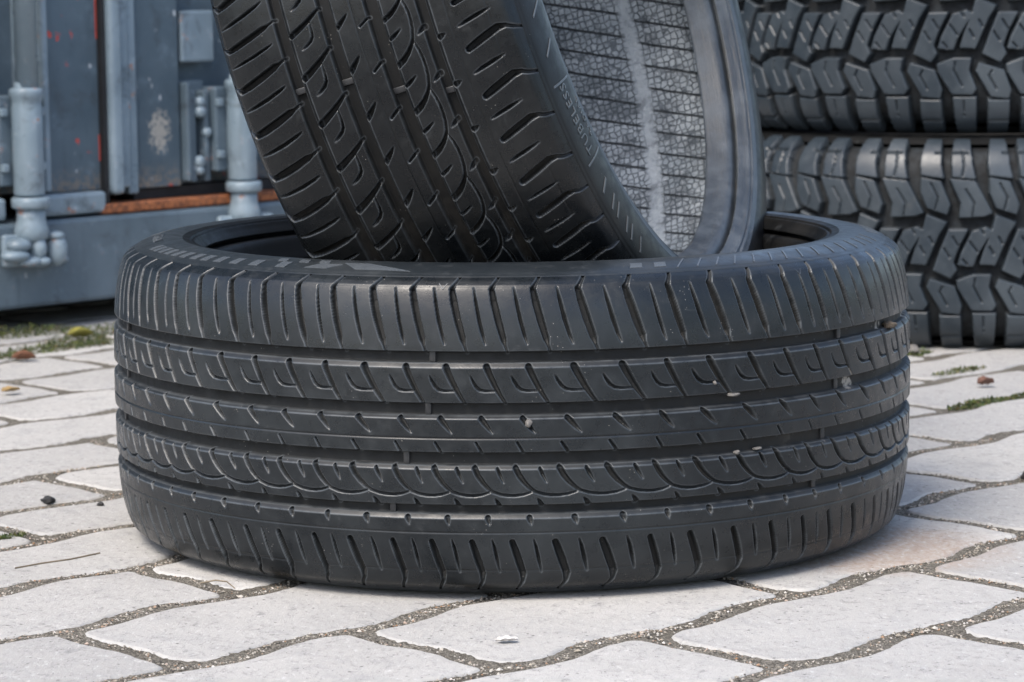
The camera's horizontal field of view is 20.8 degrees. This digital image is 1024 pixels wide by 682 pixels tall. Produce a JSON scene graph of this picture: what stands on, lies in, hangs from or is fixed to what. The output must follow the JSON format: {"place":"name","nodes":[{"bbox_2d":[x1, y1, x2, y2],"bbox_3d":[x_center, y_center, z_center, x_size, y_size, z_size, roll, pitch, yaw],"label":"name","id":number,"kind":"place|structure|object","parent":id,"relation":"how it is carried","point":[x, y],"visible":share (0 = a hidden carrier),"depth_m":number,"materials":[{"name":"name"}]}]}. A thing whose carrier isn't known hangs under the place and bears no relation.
{"place":"outdoors","nodes":[
{"label":"outdoors","id":0,"kind":"place"},
{"bbox_2d":[0,298,1023,681],"bbox_3d":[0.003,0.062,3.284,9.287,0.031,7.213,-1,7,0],"label":"pavement","id":1,"kind":"structure","parent":0,"point":[544,624],"depth_m":2.10,"materials":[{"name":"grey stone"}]},
{"bbox_2d":[1,386,19,391],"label":"leaf","id":2,"kind":"object","parent":1,"relation":"on","point":[7,388],"visible":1,"depth_m":3.21,"materials":[{"name":"yellow plant"}]},
{"bbox_2d":[11,350,35,359],"bbox_3d":[-0.612,0.018,3.495,0.030,0.011,0.020,-3,7,-15],"label":"leaf","id":3,"kind":"object","parent":1,"relation":"on","point":[22,354],"visible":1,"depth_m":3.49,"materials":[{"name":"brown plant"}]},
{"bbox_2d":[40,495,55,503],"bbox_3d":[-0.421,0.144,2.528,0.012,0.007,0.016,1,7,15],"label":"pebble","id":4,"kind":"object","parent":1,"relation":"on","point":[48,499],"visible":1,"depth_m":2.52,"materials":[{"name":"stone"}]},
{"bbox_2d":[15,552,99,568],"bbox_3d":[-0.368,0.178,2.268,0.084,0.001,0.005,-7,10,-43],"label":"twig","id":5,"kind":"object","parent":1,"relation":"on","point":[57,560],"visible":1,"depth_m":2.27,"materials":[{"name":"wood"}]},
{"bbox_2d":[0,0,284,310],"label":"shipping container","id":6,"kind":"object","parent":1,"relation":"on","point":[124,128],"visible":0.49,"depth_m":3.89,"materials":[{"name":"metal"}]},
{"bbox_2d":[0,0,105,220],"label":"door","id":7,"kind":"structure","parent":6,"relation":"in","point":[66,29],"depth_m":3.85,"materials":[{"name":"blue metal"}]},
{"bbox_2d":[95,0,273,203],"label":"door","id":8,"kind":"structure","parent":6,"relation":"in","point":[155,58],"depth_m":3.97,"materials":[{"name":"blue metal"}]},
{"bbox_2d":[200,579,234,588],"bbox_3d":[-0.226,0.188,2.162,0.043,0.005,0.007,7,10,45],"label":"twig","id":9,"kind":"object","parent":1,"relation":"on","point":[217,580],"visible":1,"depth_m":2.17,"materials":[{"name":"wood"}]},
{"bbox_2d":[495,635,517,640],"bbox_3d":[-0.004,0.210,1.968,0.016,0.004,0.008,-2,7,-8],"label":"flake","id":10,"kind":"object","parent":1,"relation":"on","point":[505,638],"visible":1,"depth_m":1.97,"materials":[{"name":"white"}]},
{"bbox_2d":[114,211,909,592],"bbox_3d":[0.000,0.030,2.410,0.680,0.254,0.680,-1,7,0],"label":"tyre","id":11,"kind":"object","parent":1,"relation":"on","point":[288,409],"visible":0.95,"depth_m":2.11,"materials":[{"name":"rubber"}]},
{"bbox_2d":[210,0,766,261],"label":"tyre","id":12,"kind":"object","parent":11,"relation":"on","point":[478,130],"visible":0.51,"depth_m":2.13,"materials":[{"name":"rubber"}]},
{"bbox_2d":[525,419,532,427],"bbox_3d":[0.013,0.061,2.071,0.006,0.007,0.006,-1,7,-2],"label":"pebble","id":13,"kind":"object","parent":11,"relation":"on","point":[528,423],"visible":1,"depth_m":2.07,"materials":[{"name":"stone"}]},
{"bbox_2d":[727,392,739,396],"bbox_3d":[0.168,0.041,2.116,0.013,0.004,0.006,-5,8,-29],"label":"pebble","id":14,"kind":"object","parent":11,"relation":"on","point":[732,394],"visible":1,"depth_m":2.11,"materials":[{"name":"stone"}]},
{"bbox_2d":[882,320,896,327],"bbox_3d":[0.306,-0.013,2.263,0.012,0.006,0.019,3,8,24],"label":"mud lump","id":15,"kind":"object","parent":11,"relation":"on","point":[888,324],"visible":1,"depth_m":2.26,"materials":[{"name":"brown soil"}]},
{"bbox_2d":[0,435,1023,681],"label":"grit","id":16,"kind":"object","parent":1,"relation":"on","point":[602,639],"visible":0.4,"depth_m":2.09,"materials":[{"name":"grey gravel"}]},
{"bbox_2d":[0,322,1023,539],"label":"moss","id":17,"kind":"object","parent":1,"relation":"on","point":[104,341],"visible":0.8,"depth_m":3.61,"materials":[{"name":"green plant"}]},
{"bbox_2d":[68,327,92,336],"bbox_3d":[-0.566,-0.012,3.658,0.034,0.012,0.022,-4,8,-25],"label":"leaf","id":18,"kind":"object","parent":17,"relation":"on","point":[78,331],"visible":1,"depth_m":3.65,"materials":[{"name":"yellow plant"}]},
{"bbox_2d":[761,127,1023,346],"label":"offroad tyre","id":19,"kind":"object","parent":1,"relation":"on","point":[944,213],"visible":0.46,"depth_m":3.49,"materials":[{"name":"rubber"}]},
{"bbox_2d":[738,0,1023,133],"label":"offroad tyre","id":20,"kind":"object","parent":19,"relation":"on","point":[918,66],"visible":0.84,"depth_m":3.51,"materials":[{"name":"rubber"}]},
{"bbox_2d":[909,344,918,354],"bbox_3d":[0.500,0.011,3.482,0.016,0.014,0.021,-4,8,-28],"label":"pebble","id":21,"kind":"object","parent":1,"relation":"on","point":[914,348],"visible":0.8,"depth_m":3.48,"materials":[{"name":"stone"}]},
{"bbox_2d":[977,376,993,384],"bbox_3d":[0.540,0.045,3.183,0.021,0.010,0.015,-3,8,-20],"label":"leaf","id":22,"kind":"object","parent":1,"relation":"on","point":[981,380],"visible":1,"depth_m":3.18,"materials":[{"name":"brown plant"}]}
]}

